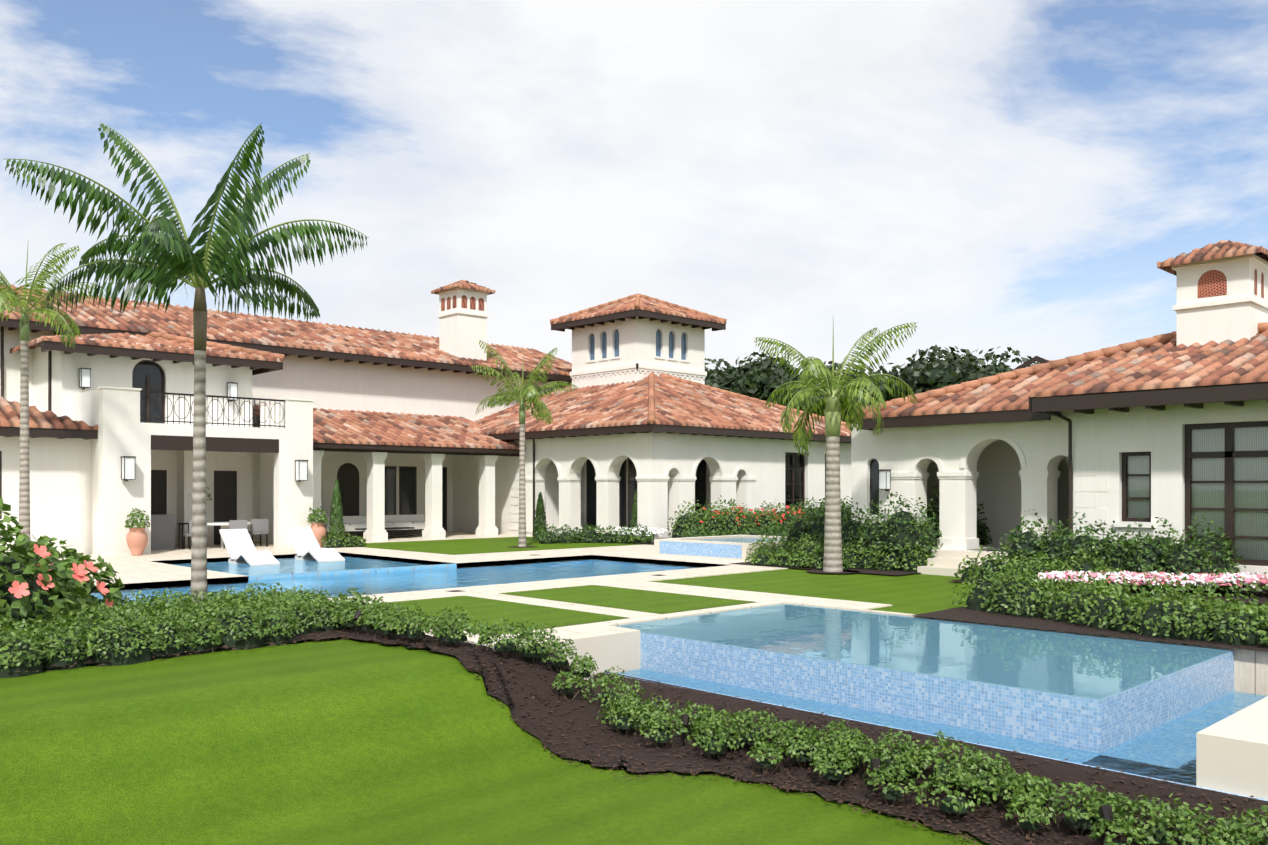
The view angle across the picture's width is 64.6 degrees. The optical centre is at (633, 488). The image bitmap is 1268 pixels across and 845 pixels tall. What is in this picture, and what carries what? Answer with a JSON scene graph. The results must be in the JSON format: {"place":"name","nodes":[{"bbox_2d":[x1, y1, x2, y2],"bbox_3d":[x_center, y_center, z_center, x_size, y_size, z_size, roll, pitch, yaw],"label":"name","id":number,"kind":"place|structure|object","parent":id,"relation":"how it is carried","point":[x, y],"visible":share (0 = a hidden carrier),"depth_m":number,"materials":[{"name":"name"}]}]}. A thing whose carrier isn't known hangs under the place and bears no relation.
{"place":"outdoors","nodes":[
{"label":"outdoors","id":0,"kind":"place"},
{"bbox_2d":[191,350,206,602],"bbox_3d":[-5.640,-0.033,13.017,0.225,3.600,0.220,0,0,-44],"label":"palm trunk","id":1,"kind":"object","parent":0,"point":[199,559],"visible":0.9,"depth_m":12.96,"materials":[{"name":"grey plant"}]},
{"bbox_2d":[5,124,366,321],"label":"palm fronds","id":2,"kind":"object","parent":1,"relation":"attached to","point":[178,262],"visible":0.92,"depth_m":12.84,"materials":[{"name":"green plant"}]},
{"bbox_2d":[16,122,368,300],"bbox_3d":[-5.812,-3.573,13.012,4.190,2.509,3.348,0,0,-44],"label":"palm rachis","id":3,"kind":"object","parent":2,"relation":"attached to","point":[195,282],"visible":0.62,"depth_m":12.98,"materials":[{"name":"green plant"}]},
{"bbox_2d":[193,277,206,350],"bbox_3d":[-5.630,-2.258,13.027,0.175,0.950,0.175,0,0,-44],"label":"palm crownshaft","id":4,"kind":"object","parent":1,"relation":"on","point":[200,322],"visible":0.79,"depth_m":12.96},
{"bbox_2d":[207,514,424,547],"bbox_3d":[-10.297,1.357,32.962,9.268,0.780,1.984,0,0,-60],"label":"outdoor furniture","id":5,"kind":"object","parent":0,"point":[415,521],"visible":0.5,"depth_m":35.06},
{"bbox_2d":[0,637,990,844],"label":"front lawn","id":6,"kind":"structure","parent":0,"point":[339,741],"depth_m":8.12,"materials":[{"name":"green plant"}]},
{"bbox_2d":[0,496,124,629],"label":"hibiscus","id":7,"kind":"object","parent":6,"relation":"on","point":[77,593],"visible":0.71,"depth_m":11.03,"materials":[{"name":"green plant"}]},
{"bbox_2d":[0,544,114,628],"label":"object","id":8,"kind":"object","parent":7,"relation":"attached to","point":[9,597],"depth_m":10.80,"materials":[{"name":"pink plant"}]},
{"bbox_2d":[7,627,1267,844],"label":"mulch bed","id":9,"kind":"object","parent":6,"relation":"on","point":[519,693],"visible":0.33,"depth_m":9.23,"materials":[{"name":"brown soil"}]},
{"bbox_2d":[354,554,1113,842],"bbox_3d":[-1.404,1.996,16.296,5.601,1.123,20.183,0,0,-12],"label":"clutter","id":10,"kind":"object","parent":9,"relation":"on","point":[1106,812],"visible":0.62,"depth_m":8.25,"materials":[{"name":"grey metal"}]},
{"bbox_2d":[0,309,1267,576],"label":"trim","id":11,"kind":"structure","parent":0,"point":[1156,399],"depth_m":28.69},
{"bbox_2d":[0,0,1267,377],"label":"sky","id":12,"kind":"structure","parent":0,"point":[984,175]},
{"bbox_2d":[59,531,1267,694],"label":"paving","id":13,"kind":"structure","parent":0,"point":[1250,671],"depth_m":18.57,"materials":[{"name":"beige stone"}]},
{"bbox_2d":[0,243,111,539],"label":"palm","id":14,"kind":"object","parent":13,"relation":"on","point":[12,298],"depth_m":23.70,"materials":[{"name":"green plant"}]},
{"bbox_2d":[19,309,29,340],"bbox_3d":[-14.436,-3.858,23.777,0.212,0.750,0.213,0,0,-44],"label":"palm crownshaft","id":15,"kind":"object","parent":14,"relation":"attached to","point":[24,324],"visible":0.77,"depth_m":23.70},
{"bbox_2d":[0,243,111,330],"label":"palm rachis","id":16,"kind":"object","parent":14,"relation":"attached to","point":[28,300],"visible":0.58,"depth_m":23.71,"materials":[{"name":"green plant"}]},
{"bbox_2d":[126,523,326,555],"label":"plant pots","id":17,"kind":"object","parent":13,"relation":"on","point":[136,539],"visible":0.65,"depth_m":25.98,"materials":[{"name":"brown ceramic"}]},
{"bbox_2d":[125,487,327,528],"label":"potted plants","id":18,"kind":"object","parent":17,"relation":"on","point":[135,515],"visible":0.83,"depth_m":26.24,"materials":[{"name":"green plant"}]},
{"bbox_2d":[93,552,726,589],"bbox_3d":[-6.661,2.397,21.486,14.600,1.300,10.500,0,0,-44],"label":"pool edge","id":19,"kind":"object","parent":13,"relation":"in","point":[441,565],"visible":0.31,"depth_m":22.88,"materials":[{"name":"tile"}]},
{"bbox_2d":[220,527,344,565],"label":"lounge chairs","id":20,"kind":"object","parent":19,"relation":"on","point":[239,546],"visible":0.9,"depth_m":25.00,"materials":[{"name":"white plastic"}]},
{"bbox_2d":[90,555,704,603],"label":"pool water","id":21,"kind":"structure","parent":19,"relation":"in","point":[383,582],"depth_m":21.22,"materials":[{"name":"blue liquid"}]},
{"bbox_2d":[364,537,753,633],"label":"lawn panels","id":22,"kind":"object","parent":13,"relation":"on","point":[491,611],"visible":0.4,"depth_m":15.56,"materials":[{"name":"green plant"}]},
{"bbox_2d":[328,479,636,541],"bbox_3d":[-4.416,0.718,31.817,10.260,2.011,0.830,0,0,-24],"label":"cypress","id":23,"kind":"object","parent":22,"relation":"on","point":[338,511],"visible":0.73,"depth_m":29.92,"materials":[{"name":"green plant"}]},
{"bbox_2d":[494,630,639,679],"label":"pool wall","id":24,"kind":"structure","parent":13,"relation":"attached to","point":[619,650],"depth_m":12.01,"materials":[{"name":"beige stone"}]},
{"bbox_2d":[615,527,654,540],"bbox_3d":[-0.020,1.459,32.083,1.399,0.478,2.381,0,0,-13],"label":"flowering shrub","id":25,"kind":"object","parent":13,"relation":"on","point":[638,537],"visible":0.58,"depth_m":31.16,"materials":[{"name":"green plant"}]},
{"bbox_2d":[609,527,669,536],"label":"white flowers","id":26,"kind":"object","parent":25,"relation":"attached to","point":[653,532],"visible":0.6,"depth_m":31.72,"materials":[{"name":"white plant"}]},
{"bbox_2d":[654,535,785,559],"bbox_3d":[3.191,1.547,26.831,4.200,0.400,4.100,0,0,-44],"label":"fountain stone","id":27,"kind":"object","parent":13,"relation":"on","point":[745,546],"visible":0.35,"depth_m":25.97,"materials":[{"name":"beige stone"}]},
{"bbox_2d":[659,541,741,558],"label":"spa tile wall","id":28,"kind":"structure","parent":27,"relation":"attached to","point":[704,549],"depth_m":25.34,"materials":[{"name":"blue tile"}]},
{"bbox_2d":[700,537,785,542],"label":"fountain water","id":29,"kind":"structure","parent":27,"relation":"in","point":[744,540],"depth_m":26.94,"materials":[{"name":"blue liquid"}]},
{"bbox_2d":[603,672,1267,800],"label":"pool edge","id":30,"kind":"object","parent":13,"relation":"on","point":[975,743],"depth_m":8.50,"materials":[{"name":"tile"}]},
{"bbox_2d":[618,668,1267,785],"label":"trough water","id":31,"kind":"structure","parent":30,"relation":"in","point":[1166,750],"depth_m":9.07,"materials":[{"name":"blue liquid"}]},
{"bbox_2d":[640,632,1233,752],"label":"tile wall","id":32,"kind":"structure","parent":13,"relation":"on","point":[1090,724],"depth_m":9.70,"materials":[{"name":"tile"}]},
{"bbox_2d":[616,604,1232,698],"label":"spa water","id":33,"kind":"structure","parent":32,"relation":"in","point":[1089,666],"depth_m":11.20,"materials":[{"name":"blue liquid"}]},
{"bbox_2d":[253,542,1267,621],"bbox_3d":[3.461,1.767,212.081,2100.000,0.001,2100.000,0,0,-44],"label":"ground","id":34,"kind":"structure","parent":0,"point":[915,593],"depth_m":18.02,"materials":[{"name":"green plant"}]},
{"bbox_2d":[0,253,1267,591],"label":"stucco building","id":35,"kind":"structure","parent":34,"relation":"on","point":[84,499],"depth_m":29.61,"materials":[{"name":"white paint"}]},
{"bbox_2d":[0,396,97,429],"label":"side roof","id":36,"kind":"structure","parent":35,"relation":"on","point":[9,414],"depth_m":25.69,"materials":[{"name":"tile"}]},
{"bbox_2d":[10,333,117,353],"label":"roof","id":37,"kind":"structure","parent":35,"relation":"attached to","point":[34,344],"depth_m":28.82,"materials":[{"name":"tile"}]},
{"bbox_2d":[44,332,283,361],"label":"roof","id":38,"kind":"structure","parent":35,"relation":"on","point":[121,339],"depth_m":29.76,"materials":[{"name":"tile"}]},
{"bbox_2d":[0,451,358,544],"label":"windows","id":39,"kind":"structure","parent":35,"relation":"in","point":[225,496],"depth_m":31.04,"materials":[{"name":"black glass"}]},
{"bbox_2d":[147,330,284,361],"bbox_3d":[-13.395,-4.504,31.680,4.741,1.070,0.252,0,0,1],"label":"roof hip","id":40,"kind":"object","parent":35,"relation":"on","point":[214,344],"visible":0.58,"depth_m":31.58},
{"bbox_2d":[0,284,571,375],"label":"roof","id":41,"kind":"structure","parent":35,"relation":"attached to","point":[229,326],"depth_m":37.05,"materials":[{"name":"tile"}]},
{"bbox_2d":[252,404,525,449],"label":"tiled roof","id":42,"kind":"structure","parent":35,"relation":"attached to","point":[358,427],"depth_m":35.60,"materials":[{"name":"tile"}]},
{"bbox_2d":[431,280,461,292],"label":"chimney cap","id":43,"kind":"object","parent":35,"relation":"on","point":[451,285],"visible":0.94,"depth_m":41.28,"materials":[{"name":"tile"}]},
{"bbox_2d":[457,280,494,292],"bbox_3d":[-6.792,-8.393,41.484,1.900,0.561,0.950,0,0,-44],"label":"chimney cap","id":44,"kind":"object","parent":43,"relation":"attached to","point":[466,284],"visible":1,"depth_m":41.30,"materials":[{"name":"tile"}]},
{"bbox_2d":[80,369,889,488],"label":"wall lanterns","id":45,"kind":"object","parent":35,"relation":"attached to","point":[301,470],"visible":0.83,"depth_m":28.05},
{"bbox_2d":[475,377,651,434],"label":"pavilion roof","id":46,"kind":"structure","parent":35,"relation":"on","point":[613,404],"depth_m":37.27,"materials":[{"name":"tile"}]},
{"bbox_2d":[550,297,636,324],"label":"tower roof","id":47,"kind":"structure","parent":35,"relation":"on","point":[624,305],"depth_m":41.34,"materials":[{"name":"tile"}]},
{"bbox_2d":[634,294,640,307],"bbox_3d":[0.146,-7.638,40.901,0.210,1.312,3.835,0,0,1],"label":"tower hip","id":48,"kind":"object","parent":35,"relation":"on","point":[637,301],"visible":0.98,"depth_m":39.91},
{"bbox_2d":[590,329,685,359],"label":"tower windows","id":49,"kind":"structure","parent":35,"relation":"on","point":[658,346],"depth_m":41.47,"materials":[{"name":"blue glass"}]},
{"bbox_2d":[648,372,654,423],"bbox_3d":[0.630,-3.393,36.188,0.252,2.785,9.566,0,0,1],"label":"roof ridge cap","id":50,"kind":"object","parent":35,"relation":"attached to","point":[651,397],"depth_m":34.74,"materials":[{"name":"tile"}]},
{"bbox_2d":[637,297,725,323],"bbox_3d":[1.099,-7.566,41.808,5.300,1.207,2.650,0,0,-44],"label":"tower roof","id":51,"kind":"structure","parent":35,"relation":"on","point":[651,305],"depth_m":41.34,"materials":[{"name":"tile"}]},
{"bbox_2d":[638,293,726,322],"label":"tower hip","id":52,"kind":"object","parent":35,"relation":"on","point":[682,307],"visible":0.56,"depth_m":42.65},
{"bbox_2d":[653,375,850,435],"bbox_3d":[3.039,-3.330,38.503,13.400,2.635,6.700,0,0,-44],"label":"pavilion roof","id":53,"kind":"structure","parent":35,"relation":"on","point":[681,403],"depth_m":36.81,"materials":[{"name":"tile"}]},
{"bbox_2d":[659,373,848,425],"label":"roof ridge cap","id":54,"kind":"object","parent":35,"relation":"attached to","point":[678,379],"depth_m":40.77,"materials":[{"name":"tile"}]},
{"bbox_2d":[441,269,1263,310],"bbox_3d":[2.776,-5.983,31.684,1.554,3.800,29.464,0,0,-44],"label":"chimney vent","id":55,"kind":"object","parent":35,"relation":"attached to","point":[1211,283],"visible":1,"depth_m":21.49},
{"bbox_2d":[857,333,1172,415],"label":"ridge tiles","id":56,"kind":"object","parent":35,"relation":"on","point":[1054,364],"visible":0.79,"depth_m":22.58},
{"bbox_2d":[785,427,1267,560],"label":"clear building glass","id":57,"kind":"object","parent":35,"relation":"in","point":[798,476],"visible":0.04,"depth_m":18.09,"materials":[{"name":"glass"}]},
{"bbox_2d":[861,329,1267,418],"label":"roof","id":58,"kind":"object","parent":35,"relation":"on","point":[1008,394],"visible":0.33,"depth_m":21.63,"materials":[{"name":"tile"}]},
{"bbox_2d":[1171,322,1267,338],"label":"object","id":59,"kind":"object","parent":58,"relation":"on","point":[1262,327],"visible":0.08,"depth_m":21.29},
{"bbox_2d":[1030,342,1267,396],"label":"tiled roof","id":60,"kind":"structure","parent":35,"relation":"on","point":[1248,363],"depth_m":18.49,"materials":[{"name":"tile"}]},
{"bbox_2d":[1158,242,1217,275],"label":"roof tiles","id":61,"kind":"object","parent":35,"relation":"on","point":[1168,269],"visible":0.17,"depth_m":22.33,"materials":[{"name":"tile"}]},
{"bbox_2d":[1128,427,1267,559],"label":"window glass","id":62,"kind":"object","parent":35,"relation":"in","point":[1198,470],"depth_m":17.52,"materials":[{"name":"grey glass"}]},
{"bbox_2d":[1157,240,1261,267],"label":"chimney roof","id":63,"kind":"structure","parent":35,"relation":"on","point":[1219,249],"depth_m":21.37,"materials":[{"name":"tile"}]},
{"bbox_2d":[1223,240,1267,257],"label":"roof tiles","id":64,"kind":"object","parent":35,"relation":"on","point":[1264,252],"visible":0.46,"depth_m":21.01,"materials":[{"name":"tile"}]},
{"bbox_2d":[1225,242,1267,261],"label":"cupola cap","id":65,"kind":"object","parent":35,"relation":"on","point":[1263,257],"visible":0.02,"depth_m":21.95,"materials":[{"name":"tile"}]},
{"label":"tower roof","id":66,"kind":"object","parent":35,"relation":"on","visible":0},
{"bbox_2d":[550,294,635,322],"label":"tower hip","id":67,"kind":"object","parent":66,"relation":"on","point":[592,308],"visible":0.62,"depth_m":42.71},
{"bbox_2d":[0,495,1267,844],"bbox_3d":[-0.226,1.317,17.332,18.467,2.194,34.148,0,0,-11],"label":"hedge","id":68,"kind":"object","parent":34,"relation":"on","point":[260,607],"visible":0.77,"depth_m":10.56,"materials":[{"name":"green plant"}]},
{"bbox_2d":[700,505,804,523],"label":"flowering shrubs","id":69,"kind":"object","parent":68,"relation":"attached to","point":[787,507],"visible":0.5,"depth_m":32.89,"materials":[{"name":"red plant"}]},
{"bbox_2d":[705,352,886,423],"bbox_3d":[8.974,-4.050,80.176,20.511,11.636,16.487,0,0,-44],"label":"oak","id":70,"kind":"object","parent":34,"relation":"on","point":[750,377],"depth_m":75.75,"materials":[{"name":"green plant"}]},
{"bbox_2d":[508,542,1267,651],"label":"mulch beds","id":71,"kind":"object","parent":34,"relation":"on","point":[961,613],"visible":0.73,"depth_m":13.37,"materials":[{"name":"brown soil"}]},
{"bbox_2d":[472,341,576,546],"bbox_3d":[-3.462,-1.276,29.602,3.299,6.087,2.905,0,0,-44],"label":"palm","id":72,"kind":"object","parent":71,"relation":"on","point":[530,393],"depth_m":29.58,"materials":[{"name":"green plant"}]},
{"bbox_2d":[519,399,525,423],"bbox_3d":[-3.301,-2.258,29.667,0.200,0.750,0.200,0,0,-44],"label":"palm crownshaft","id":73,"kind":"object","parent":72,"relation":"attached to","point":[522,412],"visible":0.85,"depth_m":29.59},
{"bbox_2d":[471,339,575,418],"bbox_3d":[-3.419,-3.134,29.512,2.690,2.437,3.016,0,0,24],"label":"palm rachis","id":74,"kind":"object","parent":72,"relation":"attached to","point":[524,400],"visible":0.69,"depth_m":29.57,"materials":[{"name":"green plant"}]},
{"bbox_2d":[754,323,917,573],"bbox_3d":[4.078,-0.857,20.824,3.401,5.249,3.583,0,0,-44],"label":"palm","id":75,"kind":"object","parent":71,"relation":"on","point":[846,396],"depth_m":20.81,"materials":[{"name":"green plant"}]},
{"bbox_2d":[824,390,840,435],"bbox_3d":[4.150,-1.558,20.945,0.350,0.950,0.350,0,0,-44],"label":"palm crownshaft","id":76,"kind":"object","parent":75,"relation":"attached to","point":[832,412],"visible":0.88,"depth_m":20.82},
{"bbox_2d":[755,322,917,449],"bbox_3d":[4.074,-2.222,20.815,3.375,2.795,3.606,0,0,-44],"label":"palm rachis","id":77,"kind":"object","parent":75,"relation":"attached to","point":[829,386],"visible":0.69,"depth_m":20.83,"materials":[{"name":"green plant"}]},
{"bbox_2d":[536,486,1245,575],"bbox_3d":[-1.885,0.798,23.885,28.906,1.895,27.377,0,0,-9],"label":"hedge","id":78,"kind":"object","parent":71,"relation":"on","point":[847,514],"visible":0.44,"depth_m":21.02,"materials":[{"name":"green plant"}]},
{"bbox_2d":[845,345,1035,421],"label":"oak","id":79,"kind":"object","parent":34,"relation":"on","point":[968,368],"depth_m":81.71,"materials":[{"name":"green plant"}]},
{"bbox_2d":[1035,569,1267,593],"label":"flower bed","id":80,"kind":"object","parent":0,"point":[1247,579],"visible":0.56,"depth_m":16.25,"materials":[{"name":"plant"}]},
{"bbox_2d":[1196,696,1267,799],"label":"stone wall","id":81,"kind":"structure","parent":0,"point":[1232,753],"depth_m":7.26,"materials":[{"name":"beige"}]}
]}

